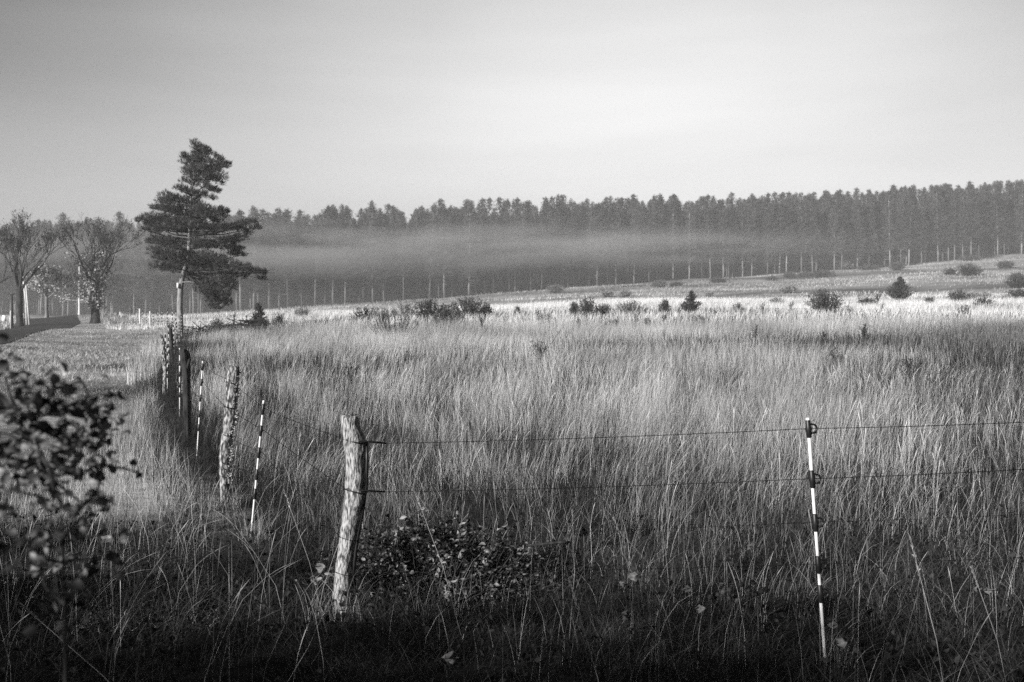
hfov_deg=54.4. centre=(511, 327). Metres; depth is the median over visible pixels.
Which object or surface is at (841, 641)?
dry leaf
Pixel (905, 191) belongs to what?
forest pine
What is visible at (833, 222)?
forest pine
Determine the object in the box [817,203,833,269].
forest pine
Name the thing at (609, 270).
forest pine
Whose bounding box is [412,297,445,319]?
juniper bush
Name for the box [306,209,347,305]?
forest pine
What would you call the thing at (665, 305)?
juniper bush
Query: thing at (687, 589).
dry leaf
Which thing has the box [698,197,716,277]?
forest pine
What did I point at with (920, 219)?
forest pine
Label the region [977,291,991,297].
scrub bush
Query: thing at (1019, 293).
juniper bush
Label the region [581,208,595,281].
forest pine
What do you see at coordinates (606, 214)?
forest pine
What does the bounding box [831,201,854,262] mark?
forest pine
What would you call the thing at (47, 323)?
road
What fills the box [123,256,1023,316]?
hill grass
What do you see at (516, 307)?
scrub bush
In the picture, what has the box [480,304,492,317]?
juniper bush
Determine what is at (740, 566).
fence wire
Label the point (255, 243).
forest pine
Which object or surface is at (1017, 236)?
forest pine
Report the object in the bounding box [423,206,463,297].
forest pine
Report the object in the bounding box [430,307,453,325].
juniper bush
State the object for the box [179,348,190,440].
fence post
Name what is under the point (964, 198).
forest pine
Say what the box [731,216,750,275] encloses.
forest pine
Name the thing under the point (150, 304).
forest pine
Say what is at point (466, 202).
forest pine
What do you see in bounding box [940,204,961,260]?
forest pine
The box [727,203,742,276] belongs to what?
forest pine
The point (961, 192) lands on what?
forest pine
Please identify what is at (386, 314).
scrub bush
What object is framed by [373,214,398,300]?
forest pine
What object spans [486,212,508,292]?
forest pine
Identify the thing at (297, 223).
forest pine
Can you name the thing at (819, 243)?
forest pine
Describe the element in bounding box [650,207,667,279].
forest pine
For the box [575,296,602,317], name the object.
juniper bush
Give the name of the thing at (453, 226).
forest pine
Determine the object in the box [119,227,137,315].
forest pine
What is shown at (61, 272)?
forest pine
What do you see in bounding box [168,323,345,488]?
fence wire
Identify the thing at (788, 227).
forest pine
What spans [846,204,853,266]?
forest pine
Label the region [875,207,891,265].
forest pine
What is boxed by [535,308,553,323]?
spreading juniper
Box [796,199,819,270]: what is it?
forest pine
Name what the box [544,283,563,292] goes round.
scrub bush
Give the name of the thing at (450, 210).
forest pine
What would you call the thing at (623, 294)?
scrub bush
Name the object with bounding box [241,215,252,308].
forest pine
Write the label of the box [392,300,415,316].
scrub bush
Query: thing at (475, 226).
forest pine
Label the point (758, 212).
forest pine
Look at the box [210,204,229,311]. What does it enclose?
forest pine
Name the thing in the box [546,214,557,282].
forest pine
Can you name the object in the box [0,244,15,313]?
forest pine
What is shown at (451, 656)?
dry leaf
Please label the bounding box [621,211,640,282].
forest pine
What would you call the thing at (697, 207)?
forest pine
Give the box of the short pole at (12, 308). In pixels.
[9,294,13,326]
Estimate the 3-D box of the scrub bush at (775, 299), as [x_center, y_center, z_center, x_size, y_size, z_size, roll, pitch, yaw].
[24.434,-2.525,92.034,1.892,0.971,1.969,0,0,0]
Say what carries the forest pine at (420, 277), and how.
on the ground at (864, 289)
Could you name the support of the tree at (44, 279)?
on the ground at (864, 289)
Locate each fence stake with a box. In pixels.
[165,343,167,391]
[177,348,180,408]
[196,361,203,455]
[250,400,264,539]
[805,417,829,662]
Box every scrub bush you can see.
[209,317,227,326]
[271,312,288,326]
[294,307,311,316]
[348,305,381,319]
[369,306,399,321]
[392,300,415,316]
[513,306,521,315]
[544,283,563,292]
[599,288,614,296]
[599,303,611,316]
[612,298,646,314]
[617,289,632,297]
[648,279,668,287]
[669,281,683,286]
[705,291,714,296]
[709,276,729,282]
[730,301,744,312]
[766,275,778,280]
[767,295,786,303]
[779,284,798,292]
[782,271,796,277]
[795,270,809,276]
[806,269,836,276]
[835,260,854,268]
[855,263,880,269]
[887,260,905,270]
[942,266,956,274]
[952,262,987,275]
[957,254,983,260]
[965,290,978,297]
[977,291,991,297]
[992,294,1009,298]
[995,259,1016,267]
[1002,270,1023,287]
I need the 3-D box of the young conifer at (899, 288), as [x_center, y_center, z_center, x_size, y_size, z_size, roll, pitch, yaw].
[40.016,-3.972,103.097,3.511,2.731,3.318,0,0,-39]
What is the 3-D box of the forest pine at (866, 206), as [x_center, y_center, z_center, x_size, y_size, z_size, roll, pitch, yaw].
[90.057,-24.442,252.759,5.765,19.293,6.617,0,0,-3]
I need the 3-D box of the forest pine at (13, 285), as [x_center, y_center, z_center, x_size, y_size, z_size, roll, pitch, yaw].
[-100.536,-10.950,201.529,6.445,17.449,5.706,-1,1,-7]
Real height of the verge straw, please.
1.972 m
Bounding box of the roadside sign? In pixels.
[2,315,5,329]
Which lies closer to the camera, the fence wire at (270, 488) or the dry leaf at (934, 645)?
the dry leaf at (934, 645)
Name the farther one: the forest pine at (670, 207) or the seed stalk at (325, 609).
the forest pine at (670, 207)
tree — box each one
[0,207,77,325]
[0,228,40,282]
[25,260,74,317]
[43,212,145,323]
[62,252,88,314]
[132,138,273,333]
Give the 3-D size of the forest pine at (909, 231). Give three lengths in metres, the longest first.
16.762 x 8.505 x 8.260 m
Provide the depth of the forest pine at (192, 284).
185.77 m
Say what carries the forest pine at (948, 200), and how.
on the ground at (864, 289)
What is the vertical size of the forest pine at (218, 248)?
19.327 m
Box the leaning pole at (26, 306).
[23,278,29,324]
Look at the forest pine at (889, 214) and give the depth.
251.97 m
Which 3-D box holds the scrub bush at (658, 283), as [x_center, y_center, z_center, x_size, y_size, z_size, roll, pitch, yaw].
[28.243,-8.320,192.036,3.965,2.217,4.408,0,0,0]
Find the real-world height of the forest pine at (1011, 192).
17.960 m
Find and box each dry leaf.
[314,561,325,572]
[405,520,412,525]
[443,651,459,663]
[583,630,597,643]
[619,581,627,588]
[622,610,630,620]
[628,571,637,580]
[682,585,693,592]
[695,604,705,612]
[744,543,752,549]
[827,621,838,628]
[835,634,849,648]
[928,637,940,649]
[983,587,993,593]
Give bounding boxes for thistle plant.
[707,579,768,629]
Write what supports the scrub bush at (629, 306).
on the ground at (864, 289)
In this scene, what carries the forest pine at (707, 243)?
on the ground at (864, 289)
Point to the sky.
(407, 105)
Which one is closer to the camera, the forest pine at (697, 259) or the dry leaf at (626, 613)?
the dry leaf at (626, 613)
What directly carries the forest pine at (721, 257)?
on the ground at (864, 289)
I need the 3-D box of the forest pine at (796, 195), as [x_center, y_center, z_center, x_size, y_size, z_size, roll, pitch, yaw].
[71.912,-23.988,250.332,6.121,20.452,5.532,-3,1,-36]
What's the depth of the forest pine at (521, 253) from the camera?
211.02 m
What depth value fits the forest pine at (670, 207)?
232.54 m
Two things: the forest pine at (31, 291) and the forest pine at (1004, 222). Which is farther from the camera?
the forest pine at (1004, 222)
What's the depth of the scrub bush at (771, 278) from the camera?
199.62 m
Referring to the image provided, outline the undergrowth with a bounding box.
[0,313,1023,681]
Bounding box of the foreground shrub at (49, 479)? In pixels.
[0,321,156,681]
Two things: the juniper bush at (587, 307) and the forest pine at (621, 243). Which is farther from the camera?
the forest pine at (621, 243)
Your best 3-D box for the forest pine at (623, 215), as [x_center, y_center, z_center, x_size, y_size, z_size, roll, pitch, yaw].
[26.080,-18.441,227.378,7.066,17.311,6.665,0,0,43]
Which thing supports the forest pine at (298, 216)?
on the ground at (864, 289)
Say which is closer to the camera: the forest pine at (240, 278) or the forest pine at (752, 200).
the forest pine at (240, 278)
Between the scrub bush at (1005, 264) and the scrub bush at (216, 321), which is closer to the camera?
the scrub bush at (216, 321)
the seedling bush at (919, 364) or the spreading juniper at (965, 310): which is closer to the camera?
the seedling bush at (919, 364)
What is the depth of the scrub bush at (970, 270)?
175.24 m
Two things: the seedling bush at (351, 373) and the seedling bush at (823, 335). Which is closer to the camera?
the seedling bush at (351, 373)
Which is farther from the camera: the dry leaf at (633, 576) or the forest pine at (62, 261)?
the forest pine at (62, 261)
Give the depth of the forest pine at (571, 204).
220.49 m
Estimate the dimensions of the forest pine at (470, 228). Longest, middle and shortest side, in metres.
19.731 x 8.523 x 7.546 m
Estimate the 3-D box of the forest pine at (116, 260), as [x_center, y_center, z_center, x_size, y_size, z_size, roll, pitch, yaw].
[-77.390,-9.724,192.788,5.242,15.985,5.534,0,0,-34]
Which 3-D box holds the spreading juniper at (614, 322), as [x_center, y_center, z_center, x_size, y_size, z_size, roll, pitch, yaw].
[4.648,-0.252,46.963,0.860,0.818,0.444,0,0,0]
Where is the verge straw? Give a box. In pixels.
[0,325,877,681]
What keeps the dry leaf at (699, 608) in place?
on the ground at (864, 289)
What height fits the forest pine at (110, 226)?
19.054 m
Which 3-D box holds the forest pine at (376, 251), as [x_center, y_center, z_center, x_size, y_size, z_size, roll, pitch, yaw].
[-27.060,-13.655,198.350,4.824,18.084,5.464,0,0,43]
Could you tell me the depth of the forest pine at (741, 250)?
243.68 m
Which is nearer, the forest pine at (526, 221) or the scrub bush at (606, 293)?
the scrub bush at (606, 293)
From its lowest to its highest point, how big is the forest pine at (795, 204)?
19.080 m
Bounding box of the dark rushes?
[769,310,1023,430]
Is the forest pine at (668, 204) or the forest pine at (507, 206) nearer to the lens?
the forest pine at (507, 206)
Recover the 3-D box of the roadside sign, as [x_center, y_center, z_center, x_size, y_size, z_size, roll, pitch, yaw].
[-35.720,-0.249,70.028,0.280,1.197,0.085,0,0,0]
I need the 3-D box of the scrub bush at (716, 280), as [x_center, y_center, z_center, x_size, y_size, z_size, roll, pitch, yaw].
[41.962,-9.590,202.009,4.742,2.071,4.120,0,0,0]
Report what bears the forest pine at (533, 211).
on the ground at (864, 289)
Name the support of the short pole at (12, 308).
on the ground at (864, 289)
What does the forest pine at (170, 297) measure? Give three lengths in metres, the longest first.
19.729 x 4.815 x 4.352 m
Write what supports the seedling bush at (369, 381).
on the ground at (864, 289)
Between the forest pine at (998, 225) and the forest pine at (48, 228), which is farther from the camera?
the forest pine at (998, 225)
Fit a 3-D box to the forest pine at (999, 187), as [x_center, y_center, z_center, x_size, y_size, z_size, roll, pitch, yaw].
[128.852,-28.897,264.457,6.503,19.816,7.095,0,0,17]
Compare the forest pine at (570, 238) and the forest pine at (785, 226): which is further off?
the forest pine at (785, 226)
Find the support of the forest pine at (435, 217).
on the ground at (864, 289)
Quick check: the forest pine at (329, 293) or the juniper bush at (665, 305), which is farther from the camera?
the forest pine at (329, 293)
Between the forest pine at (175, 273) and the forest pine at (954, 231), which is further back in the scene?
the forest pine at (954, 231)
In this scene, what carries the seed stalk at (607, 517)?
on the ground at (864, 289)
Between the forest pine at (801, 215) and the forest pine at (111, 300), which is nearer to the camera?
the forest pine at (111, 300)
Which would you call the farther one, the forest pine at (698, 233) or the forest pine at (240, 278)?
the forest pine at (698, 233)
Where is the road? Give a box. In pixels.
[0,314,79,343]
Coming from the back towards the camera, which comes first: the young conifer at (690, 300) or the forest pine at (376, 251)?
the forest pine at (376, 251)
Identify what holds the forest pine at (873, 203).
on the ground at (864, 289)
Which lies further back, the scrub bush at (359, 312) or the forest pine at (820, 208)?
the forest pine at (820, 208)
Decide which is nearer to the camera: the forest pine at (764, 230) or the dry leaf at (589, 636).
the dry leaf at (589, 636)
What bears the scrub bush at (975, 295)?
on the ground at (864, 289)
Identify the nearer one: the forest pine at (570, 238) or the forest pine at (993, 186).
the forest pine at (570, 238)
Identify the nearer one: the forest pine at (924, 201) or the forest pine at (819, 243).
the forest pine at (819, 243)
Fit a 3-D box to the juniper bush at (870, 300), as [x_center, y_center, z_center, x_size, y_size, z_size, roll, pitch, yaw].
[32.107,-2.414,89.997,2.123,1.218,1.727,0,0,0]
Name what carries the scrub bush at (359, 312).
on the ground at (864, 289)
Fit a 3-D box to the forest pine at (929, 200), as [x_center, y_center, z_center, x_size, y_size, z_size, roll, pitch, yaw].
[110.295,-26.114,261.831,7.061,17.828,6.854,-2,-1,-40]
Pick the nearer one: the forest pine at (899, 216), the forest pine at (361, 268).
the forest pine at (361, 268)
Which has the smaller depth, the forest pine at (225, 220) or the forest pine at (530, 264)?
the forest pine at (225, 220)
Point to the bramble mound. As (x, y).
(425, 547)
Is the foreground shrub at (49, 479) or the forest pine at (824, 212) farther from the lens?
the forest pine at (824, 212)
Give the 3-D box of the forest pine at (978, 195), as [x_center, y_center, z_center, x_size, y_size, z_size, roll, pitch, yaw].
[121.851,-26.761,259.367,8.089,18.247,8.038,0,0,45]
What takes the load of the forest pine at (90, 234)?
on the ground at (864, 289)
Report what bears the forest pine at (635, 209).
on the ground at (864, 289)
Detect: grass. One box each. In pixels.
[0,311,161,329]
[0,315,219,633]
[0,403,1023,681]
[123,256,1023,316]
[134,292,1023,331]
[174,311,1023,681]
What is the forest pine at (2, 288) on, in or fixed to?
on the ground at (864, 289)
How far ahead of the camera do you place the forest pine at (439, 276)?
202.95 m
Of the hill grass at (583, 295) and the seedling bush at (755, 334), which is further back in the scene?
the hill grass at (583, 295)
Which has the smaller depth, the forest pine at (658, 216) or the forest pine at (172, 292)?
the forest pine at (172, 292)
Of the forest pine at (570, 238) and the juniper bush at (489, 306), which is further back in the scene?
the forest pine at (570, 238)
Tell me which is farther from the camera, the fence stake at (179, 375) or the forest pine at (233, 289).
the forest pine at (233, 289)
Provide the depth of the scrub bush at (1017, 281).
134.59 m
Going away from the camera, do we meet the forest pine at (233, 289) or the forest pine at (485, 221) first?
the forest pine at (233, 289)
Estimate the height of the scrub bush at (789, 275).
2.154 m
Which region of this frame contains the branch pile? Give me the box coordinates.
[147,315,280,336]
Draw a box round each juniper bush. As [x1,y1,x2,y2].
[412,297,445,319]
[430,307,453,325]
[436,302,464,316]
[449,295,490,317]
[450,309,466,325]
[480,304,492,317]
[567,301,577,315]
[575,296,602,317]
[657,297,670,314]
[803,288,843,312]
[857,296,877,304]
[924,296,934,304]
[944,289,976,302]
[972,297,996,305]
[1006,288,1023,299]
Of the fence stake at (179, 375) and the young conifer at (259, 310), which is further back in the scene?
the young conifer at (259, 310)
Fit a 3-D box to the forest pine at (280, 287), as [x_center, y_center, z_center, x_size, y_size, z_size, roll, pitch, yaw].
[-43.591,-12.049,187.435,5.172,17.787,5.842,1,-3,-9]
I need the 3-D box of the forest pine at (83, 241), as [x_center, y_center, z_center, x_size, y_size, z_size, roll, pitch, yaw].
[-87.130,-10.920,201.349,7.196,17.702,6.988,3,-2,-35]
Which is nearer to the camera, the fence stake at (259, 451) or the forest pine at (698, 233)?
the fence stake at (259, 451)
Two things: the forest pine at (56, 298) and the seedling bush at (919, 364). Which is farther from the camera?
the forest pine at (56, 298)
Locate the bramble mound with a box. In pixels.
[295,503,578,605]
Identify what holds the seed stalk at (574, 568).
on the ground at (864, 289)
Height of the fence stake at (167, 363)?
1.212 m
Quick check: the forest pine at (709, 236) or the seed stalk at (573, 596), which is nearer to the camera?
the seed stalk at (573, 596)
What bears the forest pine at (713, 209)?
on the ground at (864, 289)
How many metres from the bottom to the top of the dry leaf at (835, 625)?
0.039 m
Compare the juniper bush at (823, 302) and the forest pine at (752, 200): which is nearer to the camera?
the juniper bush at (823, 302)
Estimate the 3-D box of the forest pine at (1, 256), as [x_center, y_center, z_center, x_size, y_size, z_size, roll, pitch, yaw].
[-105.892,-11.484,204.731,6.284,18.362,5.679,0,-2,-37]
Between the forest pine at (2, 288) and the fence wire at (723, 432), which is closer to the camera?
the fence wire at (723, 432)
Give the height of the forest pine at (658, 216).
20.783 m
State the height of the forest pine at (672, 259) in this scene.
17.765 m
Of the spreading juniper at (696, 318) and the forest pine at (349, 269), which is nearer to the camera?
the spreading juniper at (696, 318)
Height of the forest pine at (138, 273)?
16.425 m
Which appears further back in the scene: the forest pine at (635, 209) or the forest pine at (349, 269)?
the forest pine at (635, 209)
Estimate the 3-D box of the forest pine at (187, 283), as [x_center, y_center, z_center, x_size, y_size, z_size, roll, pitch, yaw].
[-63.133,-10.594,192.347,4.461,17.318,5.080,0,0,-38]
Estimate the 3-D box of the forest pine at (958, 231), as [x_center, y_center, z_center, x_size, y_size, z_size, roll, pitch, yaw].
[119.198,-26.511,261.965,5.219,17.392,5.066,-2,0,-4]
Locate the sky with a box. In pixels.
[0,0,1023,307]
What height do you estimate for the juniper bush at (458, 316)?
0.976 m
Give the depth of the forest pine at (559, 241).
212.23 m
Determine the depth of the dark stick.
6.39 m
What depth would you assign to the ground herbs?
5.92 m
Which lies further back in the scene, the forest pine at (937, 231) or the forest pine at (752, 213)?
the forest pine at (937, 231)
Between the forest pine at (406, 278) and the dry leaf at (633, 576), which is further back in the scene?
the forest pine at (406, 278)
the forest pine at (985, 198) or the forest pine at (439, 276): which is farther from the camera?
the forest pine at (985, 198)
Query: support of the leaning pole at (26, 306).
on the ground at (864, 289)
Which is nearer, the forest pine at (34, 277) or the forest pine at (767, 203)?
the forest pine at (34, 277)
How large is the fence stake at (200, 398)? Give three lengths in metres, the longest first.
1.379 x 0.066 x 0.035 m
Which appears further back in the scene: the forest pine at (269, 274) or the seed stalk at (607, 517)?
the forest pine at (269, 274)
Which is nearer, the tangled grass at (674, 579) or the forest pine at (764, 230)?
the tangled grass at (674, 579)
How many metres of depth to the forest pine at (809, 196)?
251.02 m
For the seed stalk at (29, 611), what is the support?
on the ground at (864, 289)
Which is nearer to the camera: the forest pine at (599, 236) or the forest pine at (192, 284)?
the forest pine at (192, 284)
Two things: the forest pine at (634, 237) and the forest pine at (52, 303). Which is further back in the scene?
the forest pine at (634, 237)
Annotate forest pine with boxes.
[0,219,23,310]
[0,237,7,301]
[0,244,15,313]
[0,251,5,312]
[1,231,25,303]
[10,228,28,305]
[18,223,54,314]
[18,225,37,313]
[27,234,44,314]
[28,221,40,314]
[31,239,57,314]
[38,220,58,308]
[44,238,54,314]
[45,212,74,315]
[51,236,78,314]
[52,225,71,302]
[54,223,81,315]
[57,233,88,296]
[65,221,85,314]
[74,231,87,292]
[77,225,98,305]
[81,224,90,305]
[87,236,128,313]
[88,217,103,313]
[96,226,121,313]
[105,221,124,313]
[108,227,134,314]
[110,239,124,313]
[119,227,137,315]
[119,233,141,315]
[121,233,143,314]
[127,231,166,313]
[127,237,143,312]
[132,243,167,313]
[135,230,157,307]
[137,222,159,314]
[151,238,169,314]
[154,227,185,314]
[161,232,180,312]
[166,222,187,305]
[177,223,201,313]
[178,237,197,313]
[180,233,188,314]
[184,218,210,313]
[185,230,209,313]
[187,235,207,312]
[208,215,230,311]
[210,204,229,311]
[223,217,257,310]
[227,214,247,310]
[229,231,246,310]
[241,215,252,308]
[242,207,270,309]
[244,206,262,309]
[245,221,272,302]
[252,230,289,308]
[262,221,289,296]
[264,230,284,308]
[265,208,306,306]
[269,217,291,308]
[272,216,300,307]
[285,219,313,306]
[291,214,311,306]
[298,222,331,305]
[302,224,333,297]
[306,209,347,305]
[310,208,353,304]
[319,235,340,304]
[330,209,360,303]
[334,203,354,303]
[339,226,356,303]
[346,228,376,303]
[350,211,376,302]
[359,200,385,302]
[363,213,381,300]
[368,215,387,301]
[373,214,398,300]
[375,210,390,301]
[389,220,419,298]
[391,227,413,300]
[397,222,417,299]
[407,212,430,298]
[407,221,429,298]
[416,203,445,298]
[422,224,455,297]
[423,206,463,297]
[423,228,450,296]
[425,205,442,296]
[440,214,463,296]
[443,205,457,284]
[445,219,471,296]
[448,218,471,295]
[451,199,481,293]
[452,200,488,295]
[454,204,479,287]
[458,216,494,294]
[471,216,499,293]
[479,214,506,292]
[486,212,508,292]
[488,213,511,292]
[495,212,525,291]
[495,230,505,291]
[499,198,522,291]
[503,199,527,291]
[510,224,526,290]
[519,214,535,290]
[520,214,544,290]
[521,213,552,289]
[521,222,546,290]
[528,204,543,289]
[534,215,552,289]
[545,206,578,284]
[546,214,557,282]
[546,224,572,285]
[549,202,577,283]
[559,207,577,287]
[566,210,584,285]
[567,200,581,285]
[568,205,593,286]
[577,201,600,285]
[580,213,600,284]
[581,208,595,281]
[583,203,614,284]
[585,204,610,285]
[598,200,623,284]
[599,212,634,284]
[600,209,626,284]
[603,195,619,283]
[604,208,630,274]
[613,213,633,277]
[619,210,636,282]
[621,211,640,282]
[623,210,644,283]
[624,201,646,282]
[635,202,656,281]
[637,209,661,281]
[646,201,662,280]
[648,193,669,279]
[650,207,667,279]
[652,217,670,280]
[656,203,673,278]
[663,206,683,279]
[664,203,683,279]
[665,202,679,278]
[676,211,694,277]
[677,201,702,276]
[680,206,700,278]
[688,214,707,277]
[690,202,703,277]
[691,214,710,277]
[693,215,718,277]
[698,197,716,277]
[701,209,717,277]
[706,196,720,276]
[711,199,738,277]
[716,209,740,277]
[718,216,735,277]
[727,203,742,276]
[731,203,756,276]
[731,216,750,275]
[736,212,746,275]
[744,203,758,275]
[745,193,760,265]
[749,200,765,274]
[754,197,782,274]
[757,210,766,273]
[758,204,771,272]
[768,197,783,273]
[769,202,796,273]
[777,203,798,270]
[778,199,798,271]
[781,198,796,270]
[789,198,803,270]
[791,191,805,270]
[792,201,814,270]
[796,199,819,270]
[800,205,826,270]
[803,193,813,269]
[806,205,831,270]
[806,212,831,268]
[815,202,825,269]
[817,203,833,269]
[821,191,834,268]
[822,195,836,268]
[823,206,846,270]
[827,213,856,269]
[831,196,854,261]
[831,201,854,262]
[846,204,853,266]
[847,203,867,267]
[848,200,872,267]
[849,199,867,265]
[859,193,875,265]
[861,194,880,263]
[866,195,888,264]
[871,190,894,265]
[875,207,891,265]
[876,199,894,264]
[878,194,900,266]
[892,191,907,262]
[893,197,913,263]
[894,201,924,264]
[897,185,909,262]
[901,192,916,263]
[913,200,931,263]
[917,199,932,260]
[922,195,935,260]
[925,185,951,261]
[928,188,945,250]
[932,189,952,260]
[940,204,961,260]
[942,194,968,259]
[944,195,956,251]
[944,197,957,259]
[953,193,973,255]
[955,189,968,254]
[958,196,968,254]
[959,196,991,254]
[965,200,990,255]
[967,191,995,256]
[979,185,999,255]
[984,192,1012,256]
[987,181,1006,254]
[990,182,1010,251]
[998,191,1016,254]
[1005,188,1019,253]
[1010,186,1023,253]
[1013,185,1023,252]
[1013,194,1023,253]
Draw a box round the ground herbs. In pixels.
[0,504,1023,681]
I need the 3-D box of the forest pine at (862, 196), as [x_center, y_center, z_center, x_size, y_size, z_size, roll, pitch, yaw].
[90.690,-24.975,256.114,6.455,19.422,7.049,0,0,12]
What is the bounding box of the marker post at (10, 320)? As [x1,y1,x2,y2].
[10,311,11,328]
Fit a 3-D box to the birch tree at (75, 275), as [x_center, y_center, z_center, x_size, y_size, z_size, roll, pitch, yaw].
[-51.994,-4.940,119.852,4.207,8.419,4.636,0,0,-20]
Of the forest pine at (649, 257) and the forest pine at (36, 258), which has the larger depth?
the forest pine at (649, 257)
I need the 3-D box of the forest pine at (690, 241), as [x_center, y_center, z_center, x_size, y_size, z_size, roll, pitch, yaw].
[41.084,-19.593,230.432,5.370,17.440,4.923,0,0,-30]
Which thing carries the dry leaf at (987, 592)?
on the ground at (864, 289)
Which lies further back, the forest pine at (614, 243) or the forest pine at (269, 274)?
the forest pine at (614, 243)
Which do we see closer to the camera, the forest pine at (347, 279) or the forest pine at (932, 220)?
the forest pine at (347, 279)
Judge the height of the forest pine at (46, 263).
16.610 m
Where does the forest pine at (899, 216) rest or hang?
on the ground at (864, 289)
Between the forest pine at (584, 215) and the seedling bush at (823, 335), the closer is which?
the seedling bush at (823, 335)
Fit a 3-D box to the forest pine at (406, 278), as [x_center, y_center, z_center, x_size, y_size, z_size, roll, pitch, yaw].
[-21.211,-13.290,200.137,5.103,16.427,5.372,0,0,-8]
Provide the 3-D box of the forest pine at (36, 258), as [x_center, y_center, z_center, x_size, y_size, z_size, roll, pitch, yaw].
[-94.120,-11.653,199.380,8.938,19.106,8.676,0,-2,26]
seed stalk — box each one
[17,601,108,681]
[283,490,326,632]
[288,601,328,680]
[414,491,462,641]
[569,509,574,637]
[569,581,598,681]
[605,515,696,627]
[909,535,942,681]
[970,565,1005,680]
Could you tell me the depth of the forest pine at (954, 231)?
262.77 m
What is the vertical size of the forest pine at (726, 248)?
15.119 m
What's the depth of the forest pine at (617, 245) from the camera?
223.75 m
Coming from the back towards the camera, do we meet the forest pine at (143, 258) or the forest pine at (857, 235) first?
the forest pine at (857, 235)
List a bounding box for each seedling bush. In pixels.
[342,361,361,393]
[362,366,375,396]
[478,315,485,332]
[530,340,548,363]
[752,324,757,341]
[819,330,827,341]
[825,347,844,368]
[858,323,869,343]
[897,354,924,387]
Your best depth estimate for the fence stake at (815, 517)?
4.99 m
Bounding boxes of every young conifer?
[250,302,269,327]
[679,290,702,312]
[884,276,918,300]
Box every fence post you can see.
[160,334,166,394]
[169,327,173,363]
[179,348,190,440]
[218,365,241,507]
[332,414,386,612]
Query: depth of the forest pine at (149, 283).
187.40 m
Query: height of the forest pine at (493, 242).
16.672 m
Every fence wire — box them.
[167,320,342,438]
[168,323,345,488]
[168,332,334,570]
[168,335,339,536]
[386,469,1023,491]
[389,589,1023,603]
[396,514,1023,536]
[408,422,1023,442]
[468,557,1023,571]
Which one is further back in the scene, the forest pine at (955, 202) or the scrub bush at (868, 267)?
the forest pine at (955, 202)
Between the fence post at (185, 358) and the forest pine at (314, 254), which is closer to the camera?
the fence post at (185, 358)
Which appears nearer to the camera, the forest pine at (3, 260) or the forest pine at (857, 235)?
the forest pine at (3, 260)
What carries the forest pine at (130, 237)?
on the ground at (864, 289)
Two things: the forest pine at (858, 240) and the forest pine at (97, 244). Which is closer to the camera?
the forest pine at (97, 244)
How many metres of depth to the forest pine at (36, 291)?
203.85 m
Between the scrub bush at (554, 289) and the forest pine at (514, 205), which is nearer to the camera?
the scrub bush at (554, 289)
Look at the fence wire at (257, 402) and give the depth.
8.36 m
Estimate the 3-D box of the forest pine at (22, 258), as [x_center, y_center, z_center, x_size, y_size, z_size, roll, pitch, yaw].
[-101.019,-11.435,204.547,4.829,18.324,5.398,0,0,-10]
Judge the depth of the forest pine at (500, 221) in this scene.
206.95 m
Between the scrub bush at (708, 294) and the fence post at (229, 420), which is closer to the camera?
the fence post at (229, 420)
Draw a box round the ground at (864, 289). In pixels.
[0,247,1023,681]
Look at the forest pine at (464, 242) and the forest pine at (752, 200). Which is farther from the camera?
the forest pine at (752, 200)
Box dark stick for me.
[527,541,569,545]
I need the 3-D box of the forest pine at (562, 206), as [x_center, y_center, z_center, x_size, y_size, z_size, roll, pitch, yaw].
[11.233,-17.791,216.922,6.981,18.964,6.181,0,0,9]
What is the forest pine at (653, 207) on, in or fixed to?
on the ground at (864, 289)
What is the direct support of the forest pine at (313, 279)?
on the ground at (864, 289)
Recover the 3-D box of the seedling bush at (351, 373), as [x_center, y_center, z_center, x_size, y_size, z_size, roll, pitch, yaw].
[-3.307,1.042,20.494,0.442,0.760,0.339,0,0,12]
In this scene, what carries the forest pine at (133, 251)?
on the ground at (864, 289)
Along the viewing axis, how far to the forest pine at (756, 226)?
241.81 m
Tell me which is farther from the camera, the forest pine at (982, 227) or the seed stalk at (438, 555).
the forest pine at (982, 227)
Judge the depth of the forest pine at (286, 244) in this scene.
184.72 m
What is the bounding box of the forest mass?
[0,179,1023,314]
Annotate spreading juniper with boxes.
[368,314,418,337]
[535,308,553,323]
[603,316,618,328]
[690,311,705,325]
[957,302,969,314]
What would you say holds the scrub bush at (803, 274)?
on the ground at (864, 289)
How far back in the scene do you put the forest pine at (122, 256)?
195.62 m
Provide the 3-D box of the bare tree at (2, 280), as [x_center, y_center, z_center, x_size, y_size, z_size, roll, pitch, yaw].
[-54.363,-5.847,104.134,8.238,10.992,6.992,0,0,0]
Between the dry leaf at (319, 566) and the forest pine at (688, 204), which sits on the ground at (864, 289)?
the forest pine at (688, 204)
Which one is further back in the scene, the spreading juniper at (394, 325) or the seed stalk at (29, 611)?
the spreading juniper at (394, 325)
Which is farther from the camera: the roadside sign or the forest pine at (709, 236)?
the forest pine at (709, 236)
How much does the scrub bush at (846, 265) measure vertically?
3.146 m
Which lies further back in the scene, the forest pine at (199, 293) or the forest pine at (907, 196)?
the forest pine at (907, 196)
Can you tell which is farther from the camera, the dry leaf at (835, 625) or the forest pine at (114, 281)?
the forest pine at (114, 281)
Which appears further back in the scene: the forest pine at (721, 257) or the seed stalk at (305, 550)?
the forest pine at (721, 257)
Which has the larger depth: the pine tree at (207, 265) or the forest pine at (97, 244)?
the forest pine at (97, 244)
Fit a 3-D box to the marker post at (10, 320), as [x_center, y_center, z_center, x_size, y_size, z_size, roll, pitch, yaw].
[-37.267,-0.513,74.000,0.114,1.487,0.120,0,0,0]
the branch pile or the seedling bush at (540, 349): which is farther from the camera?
the branch pile
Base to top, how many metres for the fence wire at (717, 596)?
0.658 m

